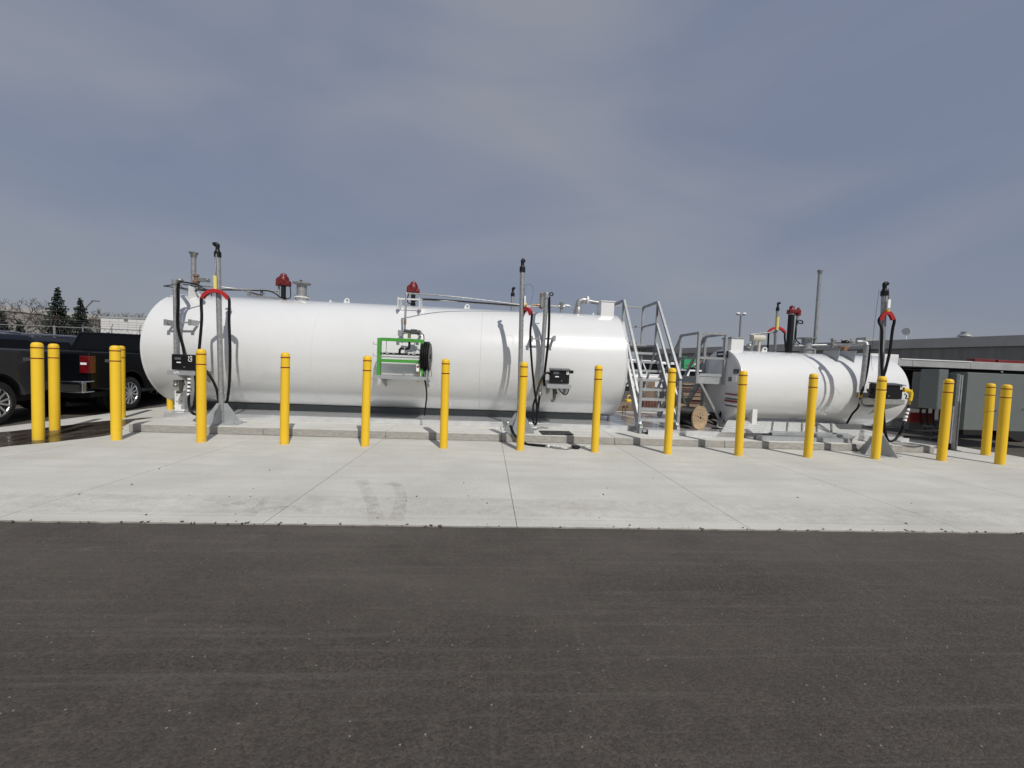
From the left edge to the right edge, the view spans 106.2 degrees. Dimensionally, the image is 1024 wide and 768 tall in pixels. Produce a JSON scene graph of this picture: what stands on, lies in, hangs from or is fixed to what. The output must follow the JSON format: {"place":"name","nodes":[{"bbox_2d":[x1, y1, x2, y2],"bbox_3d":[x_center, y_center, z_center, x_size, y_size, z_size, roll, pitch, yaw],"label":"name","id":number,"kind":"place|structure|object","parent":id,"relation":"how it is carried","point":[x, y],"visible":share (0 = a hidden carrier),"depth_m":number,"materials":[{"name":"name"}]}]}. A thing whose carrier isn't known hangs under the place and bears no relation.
{"place":"outdoors","nodes":[
{"label":"outdoors","id":0,"kind":"place"},
{"bbox_2d":[0,305,100,333],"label":"fence","id":1,"kind":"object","parent":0,"point":[18,314],"depth_m":71.81,"materials":[{"name":"grey metal"}]},
{"bbox_2d":[0,388,1023,767],"bbox_3d":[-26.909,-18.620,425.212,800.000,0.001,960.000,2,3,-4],"label":"asphalt ground","id":2,"kind":"structure","parent":0,"point":[234,646],"depth_m":1.96,"materials":[{"name":"grey asphalt"}]},
{"bbox_2d":[0,310,13,330],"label":"spruce tree","id":3,"kind":"object","parent":2,"relation":"on","point":[3,322],"visible":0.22,"depth_m":29.83,"materials":[{"name":"green plant"}]},
{"bbox_2d":[15,319,25,332],"bbox_3d":[-39.513,-3.294,30.894,1.381,3.861,1.505,3,3,8],"label":"spruce tree","id":4,"kind":"object","parent":2,"relation":"on","point":[18,330],"visible":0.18,"depth_m":30.79,"materials":[{"name":"green plant"}]},
{"bbox_2d":[0,348,47,423],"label":"pickup truck","id":5,"kind":"object","parent":2,"relation":"on","point":[15,375],"visible":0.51,"depth_m":7.20,"materials":[{"name":"grey paint"}]},
{"bbox_2d":[0,302,51,332],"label":"bare tree","id":6,"kind":"object","parent":2,"relation":"on","point":[24,318],"visible":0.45,"depth_m":37.91,"materials":[{"name":"brown plant"}]},
{"bbox_2d":[0,298,59,336],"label":"bare tree","id":7,"kind":"object","parent":2,"relation":"on","point":[30,316],"visible":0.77,"depth_m":30.88,"materials":[{"name":"brown plant"}]},
{"bbox_2d":[0,330,94,401],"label":"parked car","id":8,"kind":"object","parent":2,"relation":"on","point":[20,340],"visible":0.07,"depth_m":9.46,"materials":[{"name":"black paint"}]},
{"bbox_2d":[40,287,74,337],"bbox_3d":[-39.911,-5.119,33.850,2.884,6.924,3.273,4,3,29],"label":"spruce tree","id":9,"kind":"object","parent":2,"relation":"on","point":[61,313],"visible":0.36,"depth_m":33.67,"materials":[{"name":"green plant"}]},
{"bbox_2d":[0,317,142,337],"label":"chain link fence","id":10,"kind":"object","parent":2,"relation":"on","point":[55,332],"visible":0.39,"depth_m":17.31,"materials":[{"name":"grey metal"}]},
{"bbox_2d":[66,298,94,338],"bbox_3d":[-39.144,-4.765,34.883,2.900,6.218,2.956,1,3,-22],"label":"spruce tree","id":11,"kind":"object","parent":2,"relation":"on","point":[80,314],"visible":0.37,"depth_m":34.73,"materials":[{"name":"green plant"}]},
{"bbox_2d":[0,332,162,397],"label":"parked car","id":12,"kind":"object","parent":2,"relation":"on","point":[66,343],"visible":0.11,"depth_m":10.77,"materials":[{"name":"black paint"}]},
{"bbox_2d":[16,332,155,410],"bbox_3d":[-10.667,-0.371,10.643,2.460,2.000,5.970,2,3,-15],"label":"pickup truck","id":13,"kind":"object","parent":2,"relation":"on","point":[84,367],"visible":0.39,"depth_m":8.92,"materials":[{"name":"black paint"}]},
{"bbox_2d":[67,309,109,331],"bbox_3d":[-42.343,-4.945,40.078,4.876,5.892,5.190,4,3,31],"label":"bare tree","id":14,"kind":"object","parent":2,"relation":"on","point":[98,320],"visible":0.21,"depth_m":39.36,"materials":[{"name":"brown plant"}]},
{"bbox_2d":[84,300,99,326],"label":"street lamp","id":15,"kind":"object","parent":2,"relation":"on","point":[90,303],"visible":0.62,"depth_m":47.80,"materials":[{"name":"metal"}]},
{"bbox_2d":[88,309,144,326],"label":"bare tree","id":16,"kind":"object","parent":2,"relation":"on","point":[105,315],"visible":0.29,"depth_m":42.61,"materials":[{"name":"brown plant"}]},
{"bbox_2d":[100,316,145,333],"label":"building","id":17,"kind":"structure","parent":2,"relation":"on","point":[130,324],"depth_m":26.18,"materials":[{"name":"grey"}]},
{"bbox_2d":[0,405,1023,533],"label":"concrete pad","id":18,"kind":"object","parent":2,"relation":"on","point":[325,481],"visible":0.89,"depth_m":4.57,"materials":[{"name":"grey concrete"}]},
{"bbox_2d":[30,342,44,439],"bbox_3d":[-7.264,0.112,5.890,0.136,1.500,0.136,4,3,32],"label":"bollard","id":19,"kind":"object","parent":18,"relation":"on","point":[37,390],"visible":1,"depth_m":5.85,"materials":[{"name":"yellow metal"}]},
{"bbox_2d":[48,344,60,430],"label":"bollard","id":20,"kind":"object","parent":18,"relation":"on","point":[54,385],"visible":1,"depth_m":6.60,"materials":[{"name":"yellow metal"}]},
{"bbox_2d":[0,417,152,446],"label":"puddle","id":21,"kind":"object","parent":18,"relation":"on","point":[67,432],"visible":0.84,"depth_m":6.39,"materials":[{"name":"water"}]},
{"bbox_2d":[109,345,121,440],"bbox_3d":[-6.280,0.141,6.096,0.136,1.500,0.136,4,3,37],"label":"bollard","id":22,"kind":"object","parent":18,"relation":"on","point":[115,361],"visible":1,"depth_m":6.06,"materials":[{"name":"yellow metal"}]},
{"bbox_2d":[120,346,125,417],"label":"bollard","id":23,"kind":"object","parent":18,"relation":"on","point":[123,365],"visible":0.51,"depth_m":8.12,"materials":[{"name":"yellow metal"}]},
{"bbox_2d":[167,399,173,409],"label":"bollard","id":24,"kind":"object","parent":18,"relation":"on","point":[170,404],"visible":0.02,"depth_m":9.64,"materials":[{"name":"yellow metal"}]},
{"bbox_2d":[196,349,206,442],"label":"bollard","id":25,"kind":"object","parent":18,"relation":"on","point":[201,395],"visible":1,"depth_m":6.14,"materials":[{"name":"yellow metal"}]},
{"bbox_2d":[280,352,289,444],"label":"bollard","id":26,"kind":"object","parent":18,"relation":"on","point":[284,396],"visible":1,"depth_m":6.22,"materials":[{"name":"yellow metal"}]},
{"bbox_2d":[361,356,371,446],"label":"bollard","id":27,"kind":"object","parent":18,"relation":"on","point":[366,399],"visible":1,"depth_m":6.30,"materials":[{"name":"yellow metal"}]},
{"bbox_2d":[440,359,449,448],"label":"bollard","id":28,"kind":"object","parent":18,"relation":"on","point":[445,372],"visible":1,"depth_m":6.38,"materials":[{"name":"yellow metal"}]},
{"bbox_2d":[10,468,1017,533],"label":"loose pebbles","id":29,"kind":"object","parent":18,"relation":"on","point":[487,524],"visible":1,"depth_m":3.51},
{"bbox_2d":[516,362,527,450],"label":"bollard","id":30,"kind":"object","parent":18,"relation":"on","point":[523,376],"visible":1,"depth_m":6.46,"materials":[{"name":"yellow metal"}]},
{"bbox_2d":[129,411,934,452],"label":"concrete plinth","id":31,"kind":"structure","parent":18,"relation":"on","point":[344,429],"depth_m":7.35,"materials":[{"name":"grey concrete"}]},
{"bbox_2d":[195,242,246,425],"bbox_3d":[-5.353,-0.926,7.109,0.723,3.331,0.657,2,3,-4],"label":"hose pole","id":32,"kind":"object","parent":31,"relation":"on","point":[221,412],"visible":0.98,"depth_m":7.08,"materials":[{"name":"grey metal"}]},
{"bbox_2d":[191,295,231,409],"bbox_3d":[-5.607,-0.632,7.207,0.859,2.212,0.450,2,3,-4],"label":"fuel hose","id":33,"kind":"object","parent":32,"relation":"hanging from","point":[229,346],"visible":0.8,"depth_m":7.04,"materials":[{"name":"black rubber"}]},
{"bbox_2d":[164,408,636,430],"bbox_3d":[-2.173,0.716,9.308,9.638,0.103,2.770,2,3,-4],"label":"tank skid","id":34,"kind":"object","parent":31,"relation":"on","point":[611,423],"visible":0.32,"depth_m":8.10,"materials":[{"name":"dark grey concrete paint"}]},
{"bbox_2d":[140,251,627,419],"bbox_3d":[-2.466,-1.058,8.794,10.037,3.456,3.010,2,3,-4],"label":"storage tank","id":35,"kind":"object","parent":34,"relation":"on","point":[327,346],"visible":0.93,"depth_m":8.07,"materials":[{"name":"white metal"}]},
{"bbox_2d":[172,354,195,393],"bbox_3d":[-6.249,-0.186,7.373,0.485,0.760,0.189,2,3,-4],"label":"fuel dispenser","id":36,"kind":"object","parent":35,"relation":"attached to","point":[183,362],"visible":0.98,"depth_m":7.28,"materials":[{"name":"black metal"}]},
{"bbox_2d":[187,376,195,415],"bbox_3d":[-5.977,0.153,7.207,0.446,0.848,0.183,4,3,41],"label":"fuel hose","id":37,"kind":"object","parent":36,"relation":"attached to","point":[188,393],"visible":0.48,"depth_m":7.15,"materials":[{"name":"black rubber"}]},
{"bbox_2d":[373,329,423,382],"bbox_3d":[-2.197,-0.567,7.509,0.955,1.039,0.323,2,3,-4],"label":"reel frame","id":38,"kind":"object","parent":35,"relation":"on","point":[380,353],"visible":0.94,"depth_m":7.41,"materials":[{"name":"green paint"}]},
{"bbox_2d":[423,374,426,415],"bbox_3d":[-1.714,0.215,7.582,0.117,0.861,0.247,2,3,-4],"label":"drop cable","id":39,"kind":"object","parent":35,"relation":"hanging from","point":[426,396],"visible":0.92,"depth_m":7.50,"materials":[{"name":"black plastic"}]},
{"bbox_2d":[419,341,431,376],"bbox_3d":[-1.684,-0.491,7.582,0.220,0.692,0.593,2,3,-4],"label":"hose reel","id":40,"kind":"object","parent":35,"relation":"on","point":[425,358],"visible":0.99,"depth_m":7.37,"materials":[{"name":"black rubber"}]},
{"bbox_2d":[511,287,515,310],"bbox_3d":[-0.027,-1.007,11.052,0.136,3.540,0.113,2,3,-4],"label":"hose pole","id":41,"kind":"object","parent":35,"relation":"on","point":[512,296],"visible":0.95,"depth_m":10.95,"materials":[{"name":"grey metal"}]},
{"bbox_2d":[541,368,573,401],"bbox_3d":[0.878,0.024,7.828,0.694,0.697,0.220,2,3,-4],"label":"fuel dispenser","id":42,"kind":"object","parent":35,"relation":"attached to","point":[558,375],"visible":0.91,"depth_m":7.75,"materials":[{"name":"black metal"}]},
{"bbox_2d":[502,258,534,434],"bbox_3d":[0.200,-0.732,7.418,0.660,3.349,0.680,3,3,24],"label":"hose pole","id":43,"kind":"object","parent":31,"relation":"on","point":[514,418],"visible":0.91,"depth_m":7.37,"materials":[{"name":"grey metal"}]},
{"bbox_2d":[529,311,548,425],"bbox_3d":[0.547,-0.327,7.528,0.740,2.265,0.260,0,3,-36],"label":"fuel hose","id":44,"kind":"object","parent":43,"relation":"hanging from","point":[533,381],"visible":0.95,"depth_m":7.42,"materials":[{"name":"black rubber"}]},
{"bbox_2d":[539,430,573,434],"bbox_3d":[0.865,0.957,7.542,0.630,0.016,0.401,2,3,-8],"label":"rubber mat","id":45,"kind":"object","parent":31,"relation":"on","point":[555,432],"visible":1,"depth_m":7.47,"materials":[{"name":"black rubber"}]},
{"bbox_2d":[617,401,632,411],"bbox_3d":[3.166,0.645,11.332,0.885,0.272,0.400,2,3,-4],"label":"timber offcut","id":46,"kind":"object","parent":31,"relation":"on","point":[629,405],"visible":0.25,"depth_m":11.15,"materials":[{"name":"brown wood"}]},
{"bbox_2d":[614,299,681,433],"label":"access stairs","id":47,"kind":"structure","parent":31,"relation":"on","point":[636,349],"depth_m":8.57,"materials":[{"name":"metal"}]},
{"bbox_2d":[675,404,707,429],"bbox_3d":[3.841,0.696,8.288,0.500,0.500,0.502,1,3,-29],"label":"cable spool","id":48,"kind":"object","parent":31,"relation":"on","point":[696,417],"visible":0.92,"depth_m":8.12,"materials":[{"name":"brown wood"}]},
{"bbox_2d":[676,355,707,406],"bbox_3d":[6.306,0.036,12.505,2.254,1.921,0.600,2,3,-4],"label":"lumber stack","id":49,"kind":"object","parent":31,"relation":"on","point":[695,401],"visible":0.18,"depth_m":12.34,"materials":[{"name":"brown wood"}]},
{"bbox_2d":[681,356,695,368],"bbox_3d":[5.875,-0.725,12.893,0.643,0.471,0.890,2,3,-4],"label":"green sheet","id":50,"kind":"object","parent":49,"relation":"on","point":[684,362],"visible":0.48,"depth_m":12.68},
{"bbox_2d":[612,412,908,441],"bbox_3d":[5.511,1.007,9.541,5.700,0.101,3.100,2,3,-4],"label":"tank skid","id":51,"kind":"object","parent":31,"relation":"on","point":[655,428],"visible":0.31,"depth_m":8.16,"materials":[{"name":"grey concrete"}]},
{"bbox_2d":[674,397,689,407],"bbox_3d":[4.106,0.621,9.384,0.416,0.570,0.416,2,3,-4],"label":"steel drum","id":52,"kind":"object","parent":51,"relation":"on","point":[687,402],"visible":0.23,"depth_m":9.22,"materials":[{"name":"black metal"}]},
{"bbox_2d":[657,332,727,427],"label":"work platform","id":53,"kind":"structure","parent":51,"relation":"on","point":[698,379],"depth_m":8.44,"materials":[{"name":"metal"}]},
{"bbox_2d":[707,411,724,424],"bbox_3d":[4.513,0.749,8.537,0.364,0.347,0.227,2,3,-4],"label":"cable coil","id":54,"kind":"object","parent":51,"relation":"on","point":[711,416],"visible":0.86,"depth_m":8.55,"materials":[{"name":"black"}]},
{"bbox_2d":[721,420,861,435],"bbox_3d":[5.897,0.914,8.046,3.315,0.234,0.280,2,3,-4],"label":"tread plank","id":55,"kind":"object","parent":51,"relation":"on","point":[767,427],"visible":0.81,"depth_m":8.05,"materials":[{"name":"metal"}]},
{"bbox_2d":[700,269,908,424],"bbox_3d":[6.510,-0.774,8.598,3.750,3.612,1.780,2,3,-4],"label":"storage tank","id":56,"kind":"object","parent":51,"relation":"on","point":[777,386],"visible":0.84,"depth_m":8.11,"materials":[{"name":"white metal"}]},
{"bbox_2d":[856,397,904,413],"bbox_3d":[7.462,0.460,7.853,0.596,0.336,0.500,2,3,-4],"label":"meter bracket","id":57,"kind":"object","parent":56,"relation":"attached to","point":[890,403],"visible":0.58,"depth_m":7.62,"materials":[{"name":"metal"}]},
{"bbox_2d":[866,382,905,398],"bbox_3d":[7.472,0.133,7.708,0.649,0.323,0.220,2,3,-4],"label":"fuel dispenser","id":58,"kind":"object","parent":57,"relation":"on","point":[893,390],"visible":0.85,"depth_m":7.64,"materials":[{"name":"black plastic"}]},
{"bbox_2d":[902,387,912,404],"bbox_3d":[7.857,0.241,7.640,0.199,0.344,0.090,2,3,5],"label":"fuel nozzle","id":59,"kind":"object","parent":58,"relation":"attached to","point":[910,394],"visible":1,"depth_m":7.62,"materials":[{"name":"yellow paint"}]},
{"bbox_2d":[767,302,785,351],"bbox_3d":[7.560,-0.656,11.098,0.540,3.428,0.187,2,3,-4],"label":"hose pole","id":60,"kind":"object","parent":31,"relation":"on","point":[776,327],"visible":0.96,"depth_m":11.01,"materials":[{"name":"yellow metal"}]},
{"bbox_2d":[767,333,785,351],"bbox_3d":[7.646,-1.125,11.090,0.684,1.032,0.140,2,3,-4],"label":"fuel hose","id":61,"kind":"object","parent":60,"relation":"attached to","point":[768,341],"visible":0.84,"depth_m":11.06,"materials":[{"name":"black rubber"}]},
{"bbox_2d":[753,435,851,442],"bbox_3d":[5.882,1.109,7.774,2.030,0.081,0.096,2,3,-4],"label":"steel channel","id":62,"kind":"object","parent":31,"relation":"on","point":[797,438],"visible":0.88,"depth_m":7.74,"materials":[{"name":"grey metal"}]},
{"bbox_2d":[770,431,850,437],"bbox_3d":[6.119,1.028,7.880,1.702,0.080,0.074,2,3,-4],"label":"steel channel","id":63,"kind":"object","parent":62,"relation":"on","point":[795,433],"visible":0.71,"depth_m":7.87,"materials":[{"name":"grey metal"}]},
{"bbox_2d":[509,425,588,449],"bbox_3d":[0.702,0.967,6.903,1.590,0.343,0.358,3,3,9],"label":"fuel hose","id":64,"kind":"object","parent":18,"relation":"on","point":[544,445],"visible":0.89,"depth_m":6.86,"materials":[{"name":"black rubber"}]},
{"bbox_2d":[591,365,602,452],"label":"bollard","id":65,"kind":"object","parent":18,"relation":"on","point":[596,409],"visible":1,"depth_m":6.55,"materials":[{"name":"yellow metal"}]},
{"bbox_2d":[642,381,654,397],"bbox_3d":[4.738,0.412,13.617,0.363,1.149,0.620,2,3,-4],"label":"crate","id":66,"kind":"object","parent":18,"relation":"on","point":[648,394],"visible":0.25,"depth_m":13.30,"materials":[{"name":"brown wood"}]},
{"bbox_2d":[642,401,656,411],"bbox_3d":[4.462,0.739,12.587,0.691,0.527,0.370,2,3,-4],"label":"brick pallet","id":67,"kind":"object","parent":18,"relation":"on","point":[650,404],"visible":0.24,"depth_m":12.42,"materials":[{"name":"red brick"}]},
{"bbox_2d":[659,388,664,407],"bbox_3d":[6.551,0.614,14.052,2.435,0.850,0.600,2,3,-4],"label":"concrete barrier","id":68,"kind":"object","parent":18,"relation":"on","point":[661,394],"visible":0.01,"depth_m":13.84,"materials":[{"name":"grey concrete"}]},
{"bbox_2d":[663,368,675,454],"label":"bollard","id":69,"kind":"object","parent":18,"relation":"on","point":[670,402],"visible":1,"depth_m":6.63,"materials":[{"name":"yellow metal"}]},
{"bbox_2d":[734,371,747,455],"bbox_3d":[4.028,0.515,6.767,0.136,1.500,0.136,1,3,-12],"label":"bollard","id":70,"kind":"object","parent":18,"relation":"on","point":[740,414],"visible":1,"depth_m":6.72,"materials":[{"name":"yellow metal"}]},
{"bbox_2d":[803,373,817,457],"bbox_3d":[5.320,0.562,6.849,0.136,1.500,0.136,1,3,-25],"label":"bollard","id":71,"kind":"object","parent":18,"relation":"on","point":[810,415],"visible":1,"depth_m":6.80,"materials":[{"name":"yellow metal"}]},
{"bbox_2d":[853,281,902,457],"bbox_3d":[7.050,-0.281,7.280,0.746,3.277,0.649,2,3,-4],"label":"hose pole","id":72,"kind":"object","parent":18,"relation":"on","point":[887,450],"visible":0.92,"depth_m":7.21,"materials":[{"name":"grey metal"}]},
{"bbox_2d":[877,313,910,442],"bbox_3d":[7.388,-0.100,7.360,1.191,2.488,0.189,1,3,-19],"label":"fuel hose","id":73,"kind":"object","parent":72,"relation":"hanging from","point":[883,371],"visible":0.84,"depth_m":7.16,"materials":[{"name":"black rubber"}]},
{"bbox_2d":[870,376,886,459],"bbox_3d":[6.608,0.608,6.928,0.136,1.500,0.136,1,3,-24],"label":"bollard","id":74,"kind":"object","parent":18,"relation":"on","point":[879,409],"visible":1,"depth_m":6.89,"materials":[{"name":"yellow metal"}]},
{"bbox_2d":[903,425,938,441],"bbox_3d":[8.202,0.990,7.681,0.746,0.323,0.327,2,3,-4],"label":"hose coil","id":75,"kind":"object","parent":18,"relation":"on","point":[933,430],"visible":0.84,"depth_m":7.65,"materials":[{"name":"black rubber"}]},
{"bbox_2d":[936,379,953,460],"bbox_3d":[7.901,0.655,7.014,0.136,1.500,0.136,3,3,15],"label":"bollard","id":76,"kind":"object","parent":18,"relation":"on","point":[945,418],"visible":1,"depth_m":6.98,"materials":[{"name":"yellow metal"}]},
{"bbox_2d":[948,406,954,442],"bbox_3d":[9.576,0.946,8.411,0.160,0.923,0.160,2,3,-4],"label":"strut post","id":77,"kind":"object","parent":18,"relation":"on","point":[951,425],"visible":0.23,"depth_m":8.39,"materials":[{"name":"metal"}]},
{"bbox_2d":[918,369,948,408],"bbox_3d":[9.563,0.114,8.737,0.220,0.891,0.371,2,3,-4],"label":"electrical box","id":78,"kind":"object","parent":77,"relation":"attached to","point":[931,388],"visible":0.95,"depth_m":8.66,"materials":[{"name":"grey metal"}]},
{"bbox_2d":[918,369,939,408],"bbox_3d":[9.459,0.110,8.730,0.011,0.879,0.359,2,3,-4],"label":"door","id":79,"kind":"structure","parent":78,"relation":"in","point":[929,380],"depth_m":8.72,"materials":[{"name":"grey metal"}]},
{"bbox_2d":[919,408,958,443],"bbox_3d":[9.755,0.937,8.786,0.326,0.763,0.606,2,3,-4],"label":"conduit bundle","id":80,"kind":"object","parent":78,"relation":"attached to","point":[926,416],"visible":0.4,"depth_m":8.88,"materials":[{"name":"black"}]},
{"bbox_2d":[907,412,931,422],"bbox_3d":[9.643,0.795,9.090,0.641,0.239,0.100,2,3,-4],"label":"red junction box","id":81,"kind":"object","parent":80,"relation":"attached to","point":[913,417],"visible":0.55,"depth_m":9.04,"materials":[{"name":"paint"}]},
{"bbox_2d":[948,375,963,450],"bbox_3d":[9.444,0.609,8.156,0.160,1.608,0.160,2,3,-4],"label":"strut post","id":82,"kind":"object","parent":18,"relation":"on","point":[957,409],"visible":0.98,"depth_m":8.15,"materials":[{"name":"metal"}]},
{"bbox_2d":[951,371,1023,431],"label":"electrical box","id":83,"kind":"object","parent":82,"relation":"attached to","point":[972,402],"visible":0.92,"depth_m":8.37,"materials":[{"name":"grey metal"}]},
{"bbox_2d":[948,374,960,405],"bbox_3d":[9.890,0.170,8.534,0.320,0.783,0.180,2,3,-4],"label":"electrical box","id":84,"kind":"object","parent":83,"relation":"attached to","point":[953,376],"visible":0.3,"depth_m":8.46,"materials":[{"name":"grey metal"}]},
{"bbox_2d":[980,383,995,455],"bbox_3d":[9.594,0.711,7.747,0.140,1.455,0.140,0,3,-34],"label":"bollard","id":85,"kind":"object","parent":18,"relation":"on","point":[988,415],"visible":1,"depth_m":7.71,"materials":[{"name":"yellow metal"}]},
{"bbox_2d":[994,384,1012,464],"bbox_3d":[8.805,0.726,6.892,0.136,1.440,0.136,3,3,20],"label":"bollard","id":86,"kind":"object","parent":18,"relation":"on","point":[1003,424],"visible":1,"depth_m":6.86,"materials":[{"name":"yellow metal"}]},
{"bbox_2d":[140,521,1023,533],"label":"asphalt crumbs","id":87,"kind":"object","parent":2,"relation":"on","point":[553,527],"visible":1,"depth_m":3.34,"materials":[{"name":"black asphalt"}]},
{"bbox_2d":[625,360,667,387],"bbox_3d":[9.665,-0.652,29.135,5.640,2.300,2.320,2,3,-4],"label":"parked van","id":88,"kind":"object","parent":2,"relation":"on","point":[652,375],"visible":0.08,"depth_m":28.19,"materials":[{"name":"white paint"}]},
{"bbox_2d":[662,362,695,373],"bbox_3d":[12.592,-0.681,32.328,5.640,2.300,2.320,2,3,-4],"label":"parked van","id":89,"kind":"object","parent":2,"relation":"on","point":[672,364],"depth_m":31.41,"materials":[{"name":"white paint"}]},
{"bbox_2d":[676,369,701,388],"bbox_3d":[15.090,-0.213,30.325,4.736,1.740,2.220,2,3,-12],"label":"parked car","id":90,"kind":"object","parent":2,"relation":"on","point":[690,372],"visible":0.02,"depth_m":29.27,"materials":[{"name":"white paint"}]},
{"bbox_2d":[736,312,745,336],"bbox_3d":[22.301,-3.220,37.837,1.040,7.613,0.400,2,3,-4],"label":"street lamp","id":91,"kind":"object","parent":2,"relation":"on","point":[743,314],"visible":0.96,"depth_m":37.64,"materials":[{"name":"metal"}]},
{"bbox_2d":[892,417,938,429],"bbox_3d":[10.142,1.002,9.683,0.832,0.246,0.440,2,3,-4],"label":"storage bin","id":92,"kind":"object","parent":2,"relation":"on","point":[897,422],"visible":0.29,"depth_m":9.50,"materials":[{"name":"black plastic"}]},
{"bbox_2d":[898,358,1023,441],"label":"canopy","id":93,"kind":"object","parent":2,"relation":"on","point":[909,367],"visible":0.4,"depth_m":10.48,"materials":[{"name":"painted metal"},{"name":"rubber"}]},
{"bbox_2d":[0,0,1023,359],"label":"sky","id":94,"kind":"structure","parent":0,"point":[704,160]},
{"bbox_2d":[638,328,1023,369],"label":"building","id":95,"kind":"structure","parent":0,"point":[963,346],"depth_m":30.57,"materials":[{"name":"metal"}]},
{"bbox_2d":[910,372,925,409],"bbox_3d":[10.054,0.160,9.488,0.200,0.917,0.202,2,3,-4],"label":"electrical box","id":96,"kind":"object","parent":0,"point":[915,386],"visible":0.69,"depth_m":9.48,"materials":[{"name":"grey metal"}]},
{"bbox_2d":[910,372,920,408],"bbox_3d":[9.960,0.156,9.482,0.011,0.905,0.190,2,3,-4],"label":"door","id":97,"kind":"structure","parent":96,"relation":"in","point":[916,375],"depth_m":9.48,"materials":[{"name":"grey metal"}]}
]}

